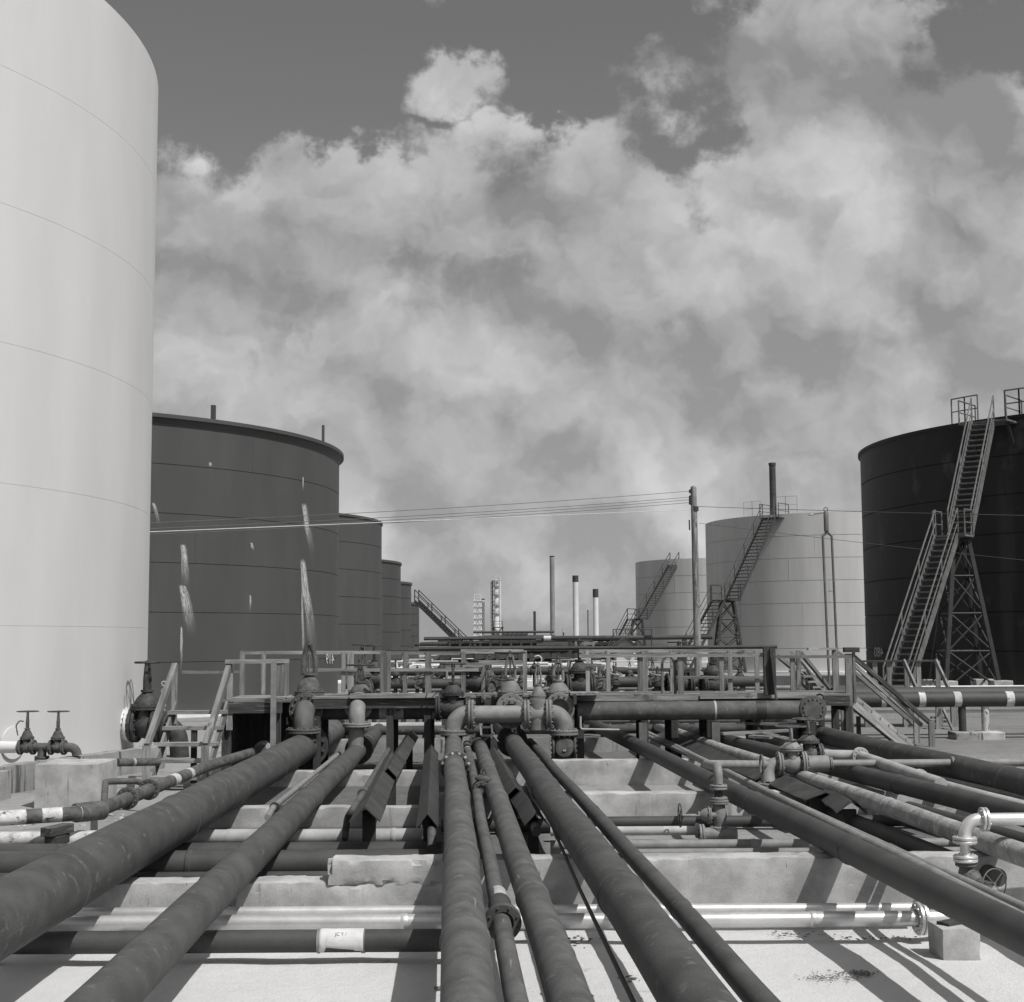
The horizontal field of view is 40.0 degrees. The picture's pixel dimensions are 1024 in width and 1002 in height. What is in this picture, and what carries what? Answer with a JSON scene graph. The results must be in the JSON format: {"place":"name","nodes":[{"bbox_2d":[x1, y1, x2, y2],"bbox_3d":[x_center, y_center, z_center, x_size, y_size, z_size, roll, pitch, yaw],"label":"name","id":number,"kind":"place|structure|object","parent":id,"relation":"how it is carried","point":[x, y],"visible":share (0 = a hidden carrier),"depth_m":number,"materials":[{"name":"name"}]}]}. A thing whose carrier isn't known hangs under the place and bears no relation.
{"place":"outdoors","nodes":[
{"label":"outdoors","id":0,"kind":"place"},
{"bbox_2d":[491,937,495,950],"bbox_3d":[-0.174,4.186,13.633,0.213,0.167,0.840,0,-6,0],"label":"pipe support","id":1,"kind":"object","parent":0,"point":[492,945],"visible":0.06,"depth_m":13.22,"materials":[{"name":"concrete"}]},
{"bbox_2d":[48,911,919,930],"bbox_3d":[-0.312,4.015,13.449,8.424,0.158,0.158,0,-6,0],"label":"cross pipe","id":2,"kind":"object","parent":1,"relation":"on","point":[813,919],"visible":0.75,"depth_m":13.39,"materials":[{"name":"metal"}]},
{"bbox_2d":[73,903,912,915],"bbox_3d":[-0.249,4.074,14.008,8.544,0.119,0.119,0,-6,0],"label":"cross pipe","id":3,"kind":"object","parent":1,"relation":"on","point":[595,908],"visible":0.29,"depth_m":13.96,"materials":[{"name":"metal"}]},
{"bbox_2d":[0,640,1023,1001],"bbox_3d":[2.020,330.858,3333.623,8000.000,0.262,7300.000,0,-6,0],"label":"ground","id":4,"kind":"structure","parent":0,"point":[900,966],"depth_m":12.56,"materials":[{"name":"concrete"}]},
{"bbox_2d":[0,831,94,843],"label":"cross pipe","id":5,"kind":"object","parent":4,"relation":"on","point":[24,837],"visible":0.18,"depth_m":18.54,"materials":[{"name":"metal"}]},
{"bbox_2d":[34,759,116,807],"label":"concrete block","id":6,"kind":"structure","parent":4,"relation":"on","point":[63,782],"depth_m":22.86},
{"bbox_2d":[0,0,157,765],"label":"white storage tank","id":7,"kind":"object","parent":4,"relation":"on","point":[78,123],"visible":0.84,"depth_m":30.94,"materials":[{"name":"metal"}]},
{"bbox_2d":[120,705,130,743],"bbox_3d":[-9.565,5.261,33.101,1.397,1.040,1.040,0,-6,0],"label":"tank nozzle","id":8,"kind":"object","parent":7,"relation":"attached to","point":[123,724],"visible":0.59,"depth_m":32.75,"materials":[{"name":"white paint"}]},
{"bbox_2d":[125,660,160,742],"bbox_3d":[-8.568,4.695,33.052,0.790,1.925,0.825,-1,-6,6],"label":"gate valve","id":9,"kind":"object","parent":8,"relation":"attached to","point":[139,717],"visible":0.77,"depth_m":32.77,"materials":[{"name":"grey metal"}]},
{"bbox_2d":[0,745,166,792],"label":"retaining wall","id":10,"kind":"structure","parent":4,"relation":"on","point":[23,776],"depth_m":27.05,"materials":[{"name":"concrete"}]},
{"bbox_2d":[0,740,269,825],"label":"pipe","id":11,"kind":"object","parent":4,"relation":"on","point":[126,798],"visible":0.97,"depth_m":19.68,"materials":[{"name":"metal"}]},
{"bbox_2d":[0,871,326,876],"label":"cross pipe","id":12,"kind":"object","parent":4,"relation":"on","point":[259,874],"visible":0.21,"depth_m":15.56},
{"bbox_2d":[0,727,328,961],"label":"long pipe","id":13,"kind":"object","parent":4,"relation":"on","point":[41,895],"visible":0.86,"depth_m":13.90,"materials":[{"name":"metal"}]},
{"bbox_2d":[285,693,322,735],"bbox_3d":[-4.189,4.282,28.298,0.700,0.831,0.775,0,-6,0],"label":"pipe elbow","id":14,"kind":"object","parent":13,"relation":"on","point":[303,709],"visible":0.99,"depth_m":28.18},
{"bbox_2d":[293,638,323,720],"bbox_3d":[-4.193,3.728,29.097,0.676,1.804,0.917,0,-6,0],"label":"gate valve","id":15,"kind":"object","parent":13,"relation":"on","point":[309,683],"visible":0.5,"depth_m":29.04,"materials":[{"name":"grey metal"}]},
{"bbox_2d":[156,709,188,757],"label":"suction pipe","id":16,"kind":"object","parent":4,"relation":"on","point":[179,751],"visible":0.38,"depth_m":32.69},
{"bbox_2d":[142,663,232,782],"bbox_3d":[-6.054,4.234,26.441,1.250,2.357,1.990,0,-6,0],"label":"wooden stair","id":17,"kind":"object","parent":4,"relation":"on","point":[171,684],"visible":0.8,"depth_m":26.51,"materials":[{"name":"grey wood"}]},
{"bbox_2d":[0,849,441,872],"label":"cross pipe","id":18,"kind":"object","parent":4,"relation":"on","point":[190,860],"visible":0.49,"depth_m":15.97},
{"bbox_2d":[0,841,441,850],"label":"cross pipe","id":19,"kind":"object","parent":4,"relation":"on","point":[287,846],"visible":0.27,"depth_m":17.02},
{"bbox_2d":[11,929,440,954],"bbox_3d":[-2.713,3.982,12.723,4.523,0.202,0.200,0,-6,0],"label":"cross pipe","id":20,"kind":"object","parent":4,"relation":"on","point":[238,941],"visible":0.73,"depth_m":12.64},
{"bbox_2d":[316,928,365,953],"bbox_3d":[-1.540,3.974,12.723,0.431,0.218,0.218,0,-6,0],"label":"paper wrap","id":21,"kind":"object","parent":20,"relation":"attached to","point":[346,938],"visible":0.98,"depth_m":12.63,"materials":[{"name":"white"}]},
{"bbox_2d":[147,405,343,717],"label":"dark storage tank","id":22,"kind":"object","parent":4,"relation":"on","point":[217,600],"visible":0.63,"depth_m":52.51,"materials":[{"name":"metal"}]},
{"bbox_2d":[77,828,437,842],"bbox_3d":[-3.384,4.454,18.680,4.781,0.212,0.212,0,-6,0],"label":"cross pipe","id":23,"kind":"object","parent":4,"relation":"on","point":[322,835],"visible":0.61,"depth_m":18.59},
{"bbox_2d":[221,652,294,770],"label":"platform","id":24,"kind":"structure","parent":4,"relation":"on","point":[261,717],"depth_m":27.84,"materials":[{"name":"grey wood"}]},
{"bbox_2d":[83,876,441,907],"bbox_3d":[-4.484,4.183,14.498,8.184,0.569,0.414,0,-6,0],"label":"concrete sleeper","id":25,"kind":"object","parent":4,"relation":"on","point":[254,892],"visible":0.3,"depth_m":14.31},
{"bbox_2d":[326,853,443,884],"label":"concrete slab","id":26,"kind":"structure","parent":25,"relation":"on","point":[394,869],"depth_m":14.33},
{"bbox_2d":[439,737,497,1001],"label":"long pipe","id":27,"kind":"object","parent":26,"relation":"on","point":[467,972],"visible":0.95,"depth_m":10.21,"materials":[{"name":"metal"}]},
{"bbox_2d":[439,700,475,746],"bbox_3d":[-1.072,4.366,27.272,0.710,0.996,1.244,0,-6,0],"label":"pipe elbow","id":28,"kind":"object","parent":27,"relation":"on","point":[459,719],"visible":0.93,"depth_m":27.44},
{"bbox_2d":[209,805,422,827],"bbox_3d":[-2.847,4.647,20.541,3.108,0.409,0.354,0,-6,0],"label":"concrete sleeper","id":29,"kind":"object","parent":4,"relation":"on","point":[251,816],"visible":0.34,"depth_m":20.38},
{"bbox_2d":[270,769,421,786],"bbox_3d":[-3.082,5.203,26.161,2.985,0.406,0.356,0,-6,0],"label":"concrete sleeper","id":30,"kind":"object","parent":4,"relation":"on","point":[409,777],"visible":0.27,"depth_m":26.00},
{"bbox_2d":[64,737,372,1001],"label":"long pipe","id":31,"kind":"object","parent":30,"relation":"on","point":[140,965],"visible":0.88,"depth_m":11.52,"materials":[{"name":"metal"}]},
{"bbox_2d":[338,513,382,682],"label":"dark storage tank","id":32,"kind":"object","parent":4,"relation":"on","point":[360,587],"visible":0.19,"depth_m":92.42,"materials":[{"name":"metal"}]},
{"bbox_2d":[349,752,396,841],"bbox_3d":[-1.926,4.371,20.662,0.370,0.746,8.015,0,-6,-3],"label":"pipe cover","id":33,"kind":"object","parent":4,"relation":"on","point":[374,801],"visible":0.66,"depth_m":17.95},
{"bbox_2d":[381,559,402,667],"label":"dark storage tank","id":34,"kind":"object","parent":4,"relation":"on","point":[391,610],"visible":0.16,"depth_m":128.57,"materials":[{"name":"metal"}]},
{"bbox_2d":[385,730,417,804],"bbox_3d":[-2.028,4.874,25.901,0.307,0.782,9.228,0,-6,-2],"label":"pipe cover","id":35,"kind":"object","parent":4,"relation":"on","point":[403,753],"visible":0.77,"depth_m":24.65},
{"bbox_2d":[400,581,414,663],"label":"dark storage tank","id":36,"kind":"object","parent":4,"relation":"on","point":[405,632],"visible":0.09,"depth_m":161.18,"materials":[{"name":"metal"}]},
{"bbox_2d":[416,745,438,840],"bbox_3d":[-1.233,4.408,21.145,0.268,0.764,10.301,0,-6,-3],"label":"pipe cover","id":37,"kind":"object","parent":4,"relation":"on","point":[428,805],"visible":0.93,"depth_m":18.86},
{"bbox_2d":[413,636,567,647],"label":"pipe rack","id":38,"kind":"object","parent":4,"relation":"on","point":[515,641],"visible":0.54,"depth_m":174.32,"materials":[{"name":"metal"}]},
{"bbox_2d":[354,667,636,692],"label":"cross pipe","id":39,"kind":"object","parent":4,"relation":"on","point":[545,671],"visible":0.29,"depth_m":49.53,"materials":[{"name":"metal"}]},
{"bbox_2d":[391,645,612,663],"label":"pipe rack","id":40,"kind":"object","parent":4,"relation":"on","point":[543,654],"visible":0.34,"depth_m":119.49,"materials":[{"name":"metal"}]},
{"bbox_2d":[489,747,519,817],"bbox_3d":[-0.151,4.610,22.945,0.348,0.701,6.783,0,-6,-3],"label":"pipe cover","id":41,"kind":"object","parent":4,"relation":"on","point":[505,774],"visible":0.47,"depth_m":22.06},
{"bbox_2d":[508,778,548,853],"bbox_3d":[0.161,4.273,19.166,0.307,0.633,3.800,0,-6,-4],"label":"pipe cover","id":42,"kind":"object","parent":4,"relation":"on","point":[525,806],"visible":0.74,"depth_m":18.01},
{"bbox_2d":[240,647,852,769],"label":"walkway","id":43,"kind":"structure","parent":4,"relation":"on","point":[836,701],"depth_m":28.52,"materials":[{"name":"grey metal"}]},
{"bbox_2d":[321,708,446,719],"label":"header pipe","id":44,"kind":"object","parent":43,"relation":"attached to","point":[378,713],"visible":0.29,"depth_m":28.89,"materials":[{"name":"metal"}]},
{"bbox_2d":[346,663,374,694],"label":"gate valve","id":45,"kind":"object","parent":44,"relation":"attached to","point":[360,686],"visible":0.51,"depth_m":28.93,"materials":[{"name":"grey metal"}]},
{"bbox_2d":[343,692,371,728],"bbox_3d":[-3.123,4.216,28.365,0.570,0.711,0.627,0,-6,0],"label":"pipe elbow","id":46,"kind":"object","parent":45,"relation":"attached to","point":[358,712],"visible":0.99,"depth_m":28.23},
{"bbox_2d":[434,662,471,720],"bbox_3d":[-1.180,3.813,28.213,0.744,1.170,0.540,0,-6,0],"label":"gate valve","id":47,"kind":"object","parent":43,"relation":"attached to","point":[452,692],"visible":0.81,"depth_m":28.04,"materials":[{"name":"grey metal"}]},
{"bbox_2d":[345,724,754,734],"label":"cross pipe","id":48,"kind":"object","parent":4,"relation":"on","point":[625,728],"visible":0.19,"depth_m":34.03,"materials":[{"name":"metal"}]},
{"bbox_2d":[328,736,796,753],"bbox_3d":[0.434,5.902,33.754,12.799,0.459,0.357,0,-6,0],"label":"concrete sleeper","id":49,"kind":"object","parent":4,"relation":"on","point":[598,744],"visible":0.12,"depth_m":33.59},
{"bbox_2d":[550,823,698,837],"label":"cross pipe","id":50,"kind":"object","parent":4,"relation":"on","point":[654,830],"visible":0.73,"depth_m":18.66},
{"bbox_2d":[541,635,712,675],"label":"overhead pipe","id":51,"kind":"object","parent":4,"relation":"on","point":[644,637],"visible":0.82,"depth_m":61.62,"materials":[{"name":"metal"}]},
{"bbox_2d":[438,758,858,786],"bbox_3d":[2.729,5.073,26.130,8.611,0.587,0.378,0,-6,0],"label":"concrete sleeper","id":52,"kind":"object","parent":4,"relation":"on","point":[612,771],"visible":0.2,"depth_m":25.96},
{"bbox_2d":[678,728,1023,867],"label":"long pipe","id":53,"kind":"object","parent":52,"relation":"on","point":[1004,848],"visible":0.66,"depth_m":16.73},
{"bbox_2d":[808,755,1023,771],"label":"grey branch pipe","id":54,"kind":"object","parent":53,"relation":"on","point":[821,763],"visible":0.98,"depth_m":21.25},
{"bbox_2d":[816,727,1023,795],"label":"long pipe","id":55,"kind":"object","parent":52,"relation":"on","point":[1009,778],"visible":0.75,"depth_m":21.78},
{"bbox_2d":[635,558,707,662],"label":"white storage tank","id":56,"kind":"object","parent":4,"relation":"on","point":[672,613],"visible":0.27,"depth_m":156.34,"materials":[{"name":"metal"}]},
{"bbox_2d":[605,552,678,660],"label":"steel stair","id":57,"kind":"object","parent":56,"relation":"attached to","point":[633,623],"visible":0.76,"depth_m":150.67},
{"bbox_2d":[577,701,801,758],"bbox_3d":[3.603,4.717,28.020,4.594,1.466,0.381,0,-6,0],"label":"header pipe","id":58,"kind":"object","parent":4,"relation":"on","point":[694,710],"visible":0.97,"depth_m":27.92,"materials":[{"name":"metal"}]},
{"bbox_2d":[689,486,701,690],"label":"utility pole","id":59,"kind":"object","parent":4,"relation":"on","point":[696,591],"visible":0.92,"depth_m":59.85,"materials":[{"name":"grey wood"}]},
{"bbox_2d":[657,731,760,789],"bbox_3d":[3.766,4.997,26.830,0.535,0.663,10.092,0,-6,-3],"label":"pipe cover","id":60,"kind":"object","parent":4,"relation":"on","point":[708,752],"visible":0.4,"depth_m":26.01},
{"bbox_2d":[439,789,1023,825],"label":"concrete sleeper","id":61,"kind":"object","parent":4,"relation":"on","point":[639,803],"visible":0.12,"depth_m":20.36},
{"bbox_2d":[527,738,780,1001],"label":"long pipe","id":62,"kind":"object","parent":61,"relation":"on","point":[745,983],"visible":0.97,"depth_m":11.04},
{"bbox_2d":[607,728,1023,956],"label":"long pipe","id":63,"kind":"object","parent":61,"relation":"on","point":[1002,924],"visible":0.97,"depth_m":12.91,"materials":[{"name":"metal"}]},
{"bbox_2d":[649,731,1023,912],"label":"long pipe","id":64,"kind":"object","parent":61,"relation":"on","point":[751,784],"visible":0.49,"depth_m":16.68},
{"bbox_2d":[738,773,1006,886],"bbox_3d":[4.423,4.308,19.549,0.180,0.180,11.013,0,-6,-5],"label":"long pipe","id":65,"kind":"object","parent":61,"relation":"on","point":[906,841],"visible":0.3,"depth_m":16.66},
{"bbox_2d":[479,851,1023,908],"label":"concrete sleeper","id":66,"kind":"object","parent":4,"relation":"on","point":[756,877],"visible":0.2,"depth_m":14.33,"materials":[{"name":"concrete"}]},
{"bbox_2d":[463,740,528,1001],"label":"long pipe","id":67,"kind":"object","parent":66,"relation":"on","point":[512,980],"visible":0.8,"depth_m":10.50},
{"bbox_2d":[469,732,592,1001],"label":"long pipe","id":68,"kind":"object","parent":66,"relation":"on","point":[561,976],"visible":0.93,"depth_m":10.62,"materials":[{"name":"metal"}]},
{"bbox_2d":[550,825,635,1001],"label":"pipe","id":69,"kind":"object","parent":66,"relation":"on","point":[614,961],"visible":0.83,"depth_m":11.07,"materials":[{"name":"metal"}]},
{"bbox_2d":[497,727,737,1001],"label":"long pipe","id":70,"kind":"object","parent":66,"relation":"on","point":[671,964],"visible":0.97,"depth_m":10.27,"materials":[{"name":"metal"}]},
{"bbox_3d":[0.001,4.552,28.441,0.340,0.570,0.340,0,-6,0],"label":"pipe riser","id":71,"kind":"object","parent":70,"relation":"attached to","visible":0},
{"bbox_2d":[494,650,525,705],"bbox_3d":[-0.033,3.714,28.272,0.648,1.418,0.768,0,-6,0],"label":"gate valve","id":72,"kind":"object","parent":71,"relation":"on","point":[510,687],"visible":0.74,"depth_m":28.14,"materials":[{"name":"grey metal"}]},
{"bbox_2d":[649,735,1023,910],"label":"long pipe","id":73,"kind":"object","parent":66,"relation":"on","point":[1010,900],"visible":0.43,"depth_m":12.88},
{"bbox_2d":[730,737,1023,826],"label":"long pipe","id":74,"kind":"object","parent":66,"relation":"on","point":[953,797],"visible":0.74,"depth_m":19.00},
{"bbox_2d":[824,747,946,785],"bbox_3d":[5.606,3.913,20.801,0.670,0.335,3.780,1,-6,-12],"label":"grey branch pipe","id":75,"kind":"object","parent":74,"relation":"on","point":[882,764],"visible":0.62,"depth_m":20.86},
{"bbox_2d":[550,838,959,848],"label":"cross pipe","id":76,"kind":"object","parent":4,"relation":"on","point":[722,843],"visible":0.51,"depth_m":17.32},
{"bbox_2d":[550,847,975,853],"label":"cross pipe","id":77,"kind":"object","parent":4,"relation":"on","point":[714,850],"visible":0.12,"depth_m":16.56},
{"bbox_2d":[587,814,959,826],"bbox_3d":[3.606,4.510,19.835,5.409,0.164,0.160,0,-6,0],"label":"cross pipe","id":78,"kind":"object","parent":4,"relation":"on","point":[743,821],"visible":0.24,"depth_m":19.76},
{"bbox_2d":[704,462,866,673],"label":"white storage tank","id":79,"kind":"object","parent":4,"relation":"on","point":[781,605],"visible":0.42,"depth_m":106.61,"materials":[{"name":"metal"}]},
{"bbox_2d":[675,503,788,672],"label":"steel stair","id":80,"kind":"object","parent":79,"relation":"attached to","point":[719,614],"visible":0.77,"depth_m":101.70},
{"bbox_2d":[759,774,830,813],"bbox_3d":[4.188,4.376,20.418,0.612,0.649,2.385,0,-6,-5],"label":"pipe cover","id":81,"kind":"object","parent":4,"relation":"on","point":[794,787],"visible":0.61,"depth_m":19.93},
{"bbox_2d":[777,648,843,748],"bbox_3d":[6.933,4.512,31.388,1.025,2.484,3.448,-3,-6,29],"label":"wooden stair","id":82,"kind":"object","parent":4,"relation":"on","point":[810,680],"visible":0.7,"depth_m":31.70,"materials":[{"name":"grey wood"}]},
{"bbox_2d":[808,507,839,684],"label":"twin vent pipe","id":83,"kind":"object","parent":4,"relation":"on","point":[826,522],"visible":0.94,"depth_m":61.87,"materials":[{"name":"grey metal"}]},
{"bbox_2d":[816,788,866,825],"bbox_3d":[4.435,4.233,19.009,0.421,0.634,1.356,0,-6,0],"label":"pipe cover","id":84,"kind":"object","parent":4,"relation":"on","point":[836,801],"visible":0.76,"depth_m":18.57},
{"bbox_2d":[843,782,1023,842],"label":"long pipe","id":85,"kind":"object","parent":4,"relation":"on","point":[1010,833],"visible":0.16,"depth_m":18.46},
{"bbox_2d":[856,414,1023,685],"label":"black storage tank","id":86,"kind":"object","parent":4,"relation":"on","point":[913,473],"visible":0.76,"depth_m":67.62,"materials":[{"name":"metal"}]},
{"bbox_2d":[882,394,1022,685],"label":"steel stair","id":87,"kind":"object","parent":86,"relation":"attached to","point":[952,540],"visible":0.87,"depth_m":60.21,"materials":[{"name":"metal"}]},
{"bbox_2d":[928,919,980,960],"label":"concrete block","id":88,"kind":"structure","parent":4,"relation":"on","point":[951,940],"depth_m":12.69,"materials":[{"name":"grey concrete"}]},
{"bbox_3d":[4.471,4.183,13.804,0.120,0.670,0.120,0,-6,0],"label":"pipe riser","id":89,"kind":"object","parent":4,"relation":"on","visible":0},
{"bbox_2d":[955,862,1006,892],"bbox_3d":[4.515,3.696,13.708,0.303,0.340,0.501,3,-6,-28],"label":"gate valve","id":90,"kind":"object","parent":89,"relation":"on","point":[966,870],"visible":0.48,"depth_m":13.72,"materials":[{"name":"grey metal"}]},
{"bbox_2d":[952,807,1023,862],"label":"silver pipe","id":91,"kind":"object","parent":90,"relation":"on","point":[983,819],"visible":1,"depth_m":13.85,"materials":[{"name":"metal"}]},
{"bbox_2d":[551,736,576,758],"bbox_3d":[1.018,4.835,27.542,0.508,0.530,0.512,0,-6,0],"label":"blind tee","id":92,"kind":"object","parent":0,"point":[563,747],"visible":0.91,"depth_m":27.34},
{"bbox_2d":[549,705,577,736],"bbox_3d":[1.014,4.303,27.611,0.570,0.620,0.570,0,-6,0],"label":"pipe elbow","id":93,"kind":"object","parent":92,"relation":"attached to","point":[562,723],"visible":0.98,"depth_m":27.44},
{"bbox_2d":[522,698,552,733],"bbox_3d":[0.502,4.222,27.619,0.596,0.680,0.570,0,-6,0],"label":"pipe tee","id":94,"kind":"object","parent":93,"relation":"attached to","point":[538,716],"visible":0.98,"depth_m":27.44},
{"bbox_2d":[474,705,526,722],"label":"manifold pipe","id":95,"kind":"object","parent":94,"relation":"attached to","point":[501,714],"visible":0.76,"depth_m":27.47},
{"bbox_2d":[545,656,571,711],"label":"gate valve","id":96,"kind":"object","parent":93,"relation":"attached to","point":[557,685],"visible":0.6,"depth_m":28.15,"materials":[{"name":"grey metal"}]},
{"bbox_2d":[105,0,1023,640],"label":"sky","id":97,"kind":"structure","parent":0,"point":[511,252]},
{"bbox_2d":[419,645,776,650],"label":"overhead pipe","id":98,"kind":"object","parent":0,"point":[611,647],"visible":0.86,"depth_m":32.78,"materials":[{"name":"metal"}]},
{"bbox_2d":[697,824,737,838],"bbox_3d":[2.679,4.343,18.361,0.507,0.260,0.260,0,-6,0],"label":"pipe tee","id":99,"kind":"object","parent":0,"point":[704,832],"visible":0.77,"depth_m":18.28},
{"bbox_2d":[678,799,728,830],"bbox_3d":[2.508,4.109,18.409,0.663,0.415,0.312,0,-6,0],"label":"gate valve","id":100,"kind":"object","parent":99,"relation":"on","point":[716,814],"visible":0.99,"depth_m":18.36,"materials":[{"name":"grey metal"}]},
{"bbox_2d":[702,754,767,802],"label":"grey branch pipe","id":101,"kind":"object","parent":100,"relation":"attached to","point":[718,786],"visible":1,"depth_m":19.39,"materials":[{"name":"metal"}]},
{"bbox_2d":[775,724,808,776],"bbox_3d":[4.232,3.780,21.330,0.483,0.782,0.483,0,-6,0],"label":"gate valve","id":102,"kind":"object","parent":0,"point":[791,761],"visible":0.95,"depth_m":21.20,"materials":[{"name":"grey metal"}]},
{"bbox_2d":[735,706,1023,768],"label":"ground terrace","id":103,"kind":"structure","parent":0,"point":[1011,726],"depth_m":33.57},
{"bbox_2d":[841,647,935,746],"bbox_3d":[7.824,4.258,29.669,2.957,2.359,1.358,3,-7,-31],"label":"wooden stair","id":104,"kind":"object","parent":103,"relation":"on","point":[879,723],"visible":0.78,"depth_m":29.16,"materials":[{"name":"grey wood"}]},
{"bbox_2d":[862,659,957,729],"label":"walkway","id":105,"kind":"structure","parent":103,"relation":"on","point":[939,721],"depth_m":35.70,"materials":[{"name":"grey wood"}]},
{"bbox_2d":[975,706,1004,739],"bbox_3d":[10.705,4.990,31.607,0.520,0.749,0.600,0,-6,0],"label":"pipe post","id":106,"kind":"object","parent":103,"relation":"on","point":[987,733],"visible":0.87,"depth_m":31.49,"materials":[{"name":"white paint"}]},
{"bbox_2d":[856,691,1023,707],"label":"banded pipe","id":107,"kind":"object","parent":106,"relation":"on","point":[969,699],"visible":0.84,"depth_m":31.56,"materials":[{"name":"metal"}]},
{"bbox_2d":[831,686,1023,691],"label":"plain pipe","id":108,"kind":"object","parent":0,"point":[954,689],"visible":0.34,"depth_m":32.59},
{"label":"drop pipe","id":109,"kind":"object","parent":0,"visible":0},
{"bbox_2d":[563,639,596,690],"bbox_3d":[1.670,4.141,34.761,0.778,1.477,0.636,0,-6,-6],"label":"gate valve","id":110,"kind":"object","parent":109,"relation":"attached to","point":[577,682],"visible":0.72,"depth_m":34.53,"materials":[{"name":"metal"}]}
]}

